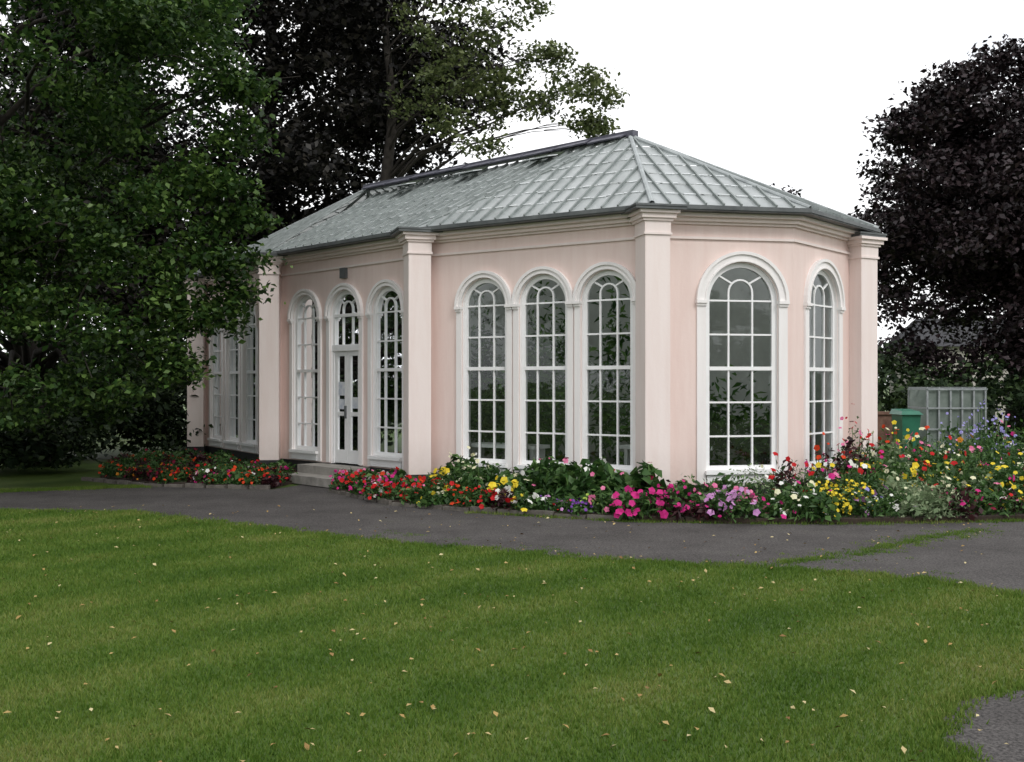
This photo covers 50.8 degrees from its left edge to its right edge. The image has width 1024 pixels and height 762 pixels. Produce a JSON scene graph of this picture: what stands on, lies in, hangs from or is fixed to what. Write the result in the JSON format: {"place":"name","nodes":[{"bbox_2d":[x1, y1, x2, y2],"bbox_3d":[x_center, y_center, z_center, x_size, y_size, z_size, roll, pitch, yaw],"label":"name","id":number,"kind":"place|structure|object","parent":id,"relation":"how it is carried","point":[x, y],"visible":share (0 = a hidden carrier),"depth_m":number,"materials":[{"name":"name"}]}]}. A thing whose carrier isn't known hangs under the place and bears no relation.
{"place":"outdoors","nodes":[
{"label":"outdoors","id":0,"kind":"place"},
{"bbox_2d":[0,384,1023,761],"bbox_3d":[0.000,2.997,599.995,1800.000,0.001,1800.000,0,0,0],"label":"ground","id":1,"kind":"structure","parent":0,"point":[50,476],"depth_m":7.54,"materials":[{"name":"green plant"}]},
{"bbox_2d":[0,315,213,470],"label":"shrubbery","id":2,"kind":"object","parent":1,"relation":"on","point":[27,447],"visible":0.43,"depth_m":26.47,"materials":[{"name":"green plant"}]},
{"bbox_2d":[0,0,300,465],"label":"lime tree","id":3,"kind":"object","parent":1,"relation":"on","point":[100,108],"visible":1,"depth_m":18.85,"materials":[{"name":"green plant"}]},
{"bbox_2d":[81,448,297,489],"bbox_3d":[-7.051,1.765,22.608,3.780,0.459,7.841,0,0,-34],"label":"flower bed","id":4,"kind":"object","parent":1,"relation":"on","point":[193,469],"visible":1,"depth_m":20.95,"materials":[{"name":"green plant"}]},
{"bbox_2d":[0,0,523,339],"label":"copper beech tree","id":5,"kind":"object","parent":1,"relation":"on","point":[356,112],"visible":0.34,"depth_m":33.16,"materials":[{"name":"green plant"}]},
{"bbox_2d":[0,240,996,421],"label":"distant trees","id":6,"kind":"object","parent":1,"relation":"on","point":[878,359],"depth_m":46.92,"materials":[{"name":"green plant"}]},
{"bbox_2d":[380,0,629,192],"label":"oak tree","id":7,"kind":"object","parent":1,"relation":"on","point":[591,125],"visible":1,"depth_m":30.11,"materials":[{"name":"green plant"}]},
{"bbox_2d":[328,446,691,522],"bbox_3d":[-0.611,1.562,17.404,7.779,1.017,2.289,0,0,37],"label":"flower bed","id":8,"kind":"object","parent":1,"relation":"on","point":[603,489],"visible":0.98,"depth_m":16.40,"materials":[{"name":"plant"}]},
{"bbox_2d":[0,505,1022,761],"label":"fallen leaves","id":9,"kind":"object","parent":1,"relation":"on","point":[904,749],"visible":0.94,"depth_m":8.09,"materials":[{"name":"beige plant"}]},
{"bbox_2d":[183,130,887,501],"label":"orangery","id":10,"kind":"structure","parent":1,"relation":"on","point":[621,300],"depth_m":18.85,"materials":[{"name":"paint"}]},
{"bbox_2d":[215,291,401,452],"bbox_3d":[-1.681,-0.120,23.014,4.825,3.460,16.571,0,0,-42],"label":"window glass","id":11,"kind":"structure","parent":10,"relation":"in","point":[390,317],"depth_m":21.29,"materials":[{"name":"clear glass"}]},
{"bbox_2d":[207,263,843,482],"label":"window frames","id":12,"kind":"structure","parent":10,"relation":"in","point":[348,455],"depth_m":18.28,"materials":[{"name":"white paint"}]},
{"bbox_2d":[770,183,802,196],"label":"distant copper tree","id":13,"kind":"object","parent":1,"relation":"on","point":[793,190],"depth_m":58.60,"materials":[{"name":"black plant"}]},
{"bbox_2d":[664,399,1023,523],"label":"flower border","id":14,"kind":"object","parent":1,"relation":"on","point":[984,481],"visible":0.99,"depth_m":15.88,"materials":[{"name":"plant"}]},
{"bbox_2d":[878,412,892,458],"bbox_3d":[8.400,1.388,27.323,2.500,1.220,0.350,0,0,0],"label":"masonry","id":15,"kind":"object","parent":1,"relation":"on","point":[885,418],"visible":0.11,"depth_m":27.20,"materials":[{"name":"brick"}]},
{"bbox_2d":[889,409,922,454],"bbox_3d":[9.155,1.323,25.078,0.510,1.339,0.880,0,0,0],"label":"garden waste bin","id":16,"kind":"object","parent":1,"relation":"on","point":[905,419],"visible":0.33,"depth_m":24.73,"materials":[{"name":"green plastic"}]},
{"bbox_2d":[847,34,1023,435],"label":"purple plum tree","id":17,"kind":"object","parent":1,"relation":"on","point":[937,229],"visible":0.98,"depth_m":32.53,"materials":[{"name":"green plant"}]},
{"bbox_2d":[908,387,987,454],"bbox_3d":[10.568,1.071,26.218,1.455,1.850,1.280,0,0,0],"label":"garden cage","id":18,"kind":"object","parent":1,"relation":"on","point":[933,405],"visible":0.58,"depth_m":25.66,"materials":[{"name":"metal"}]},
{"bbox_2d":[889,347,1008,427],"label":"walls","id":19,"kind":"structure","parent":1,"relation":"on","point":[974,384],"depth_m":46.00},
{"bbox_2d":[883,319,1001,348],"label":"roof","id":20,"kind":"structure","parent":19,"relation":"on","point":[933,337],"depth_m":46.70,"materials":[{"name":"stone"}]},
{"bbox_2d":[944,377,1007,424],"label":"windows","id":21,"kind":"structure","parent":19,"relation":"attached to","point":[992,411],"depth_m":45.96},
{"bbox_2d":[877,339,1023,448],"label":"laurel hedge","id":22,"kind":"object","parent":1,"relation":"on","point":[897,398],"visible":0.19,"depth_m":31.15,"materials":[{"name":"green plant"}]},
{"bbox_2d":[1009,419,1023,445],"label":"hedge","id":23,"kind":"object","parent":1,"relation":"on","point":[1021,420],"visible":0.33,"depth_m":23.11,"materials":[{"name":"green plant"}]},
{"bbox_2d":[0,485,1023,594],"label":"asphalt path","id":24,"kind":"structure","parent":0,"point":[997,561],"depth_m":14.12,"materials":[{"name":"grey asphalt"}]},
{"bbox_2d":[0,0,1023,380],"label":"sky","id":25,"kind":"structure","parent":0,"point":[779,92],"materials":[{"name":"white"}]},
{"bbox_2d":[943,690,1023,761],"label":"asphalt path","id":26,"kind":"structure","parent":0,"point":[1005,716],"depth_m":6.05,"materials":[{"name":"grey asphalt"}]}
]}

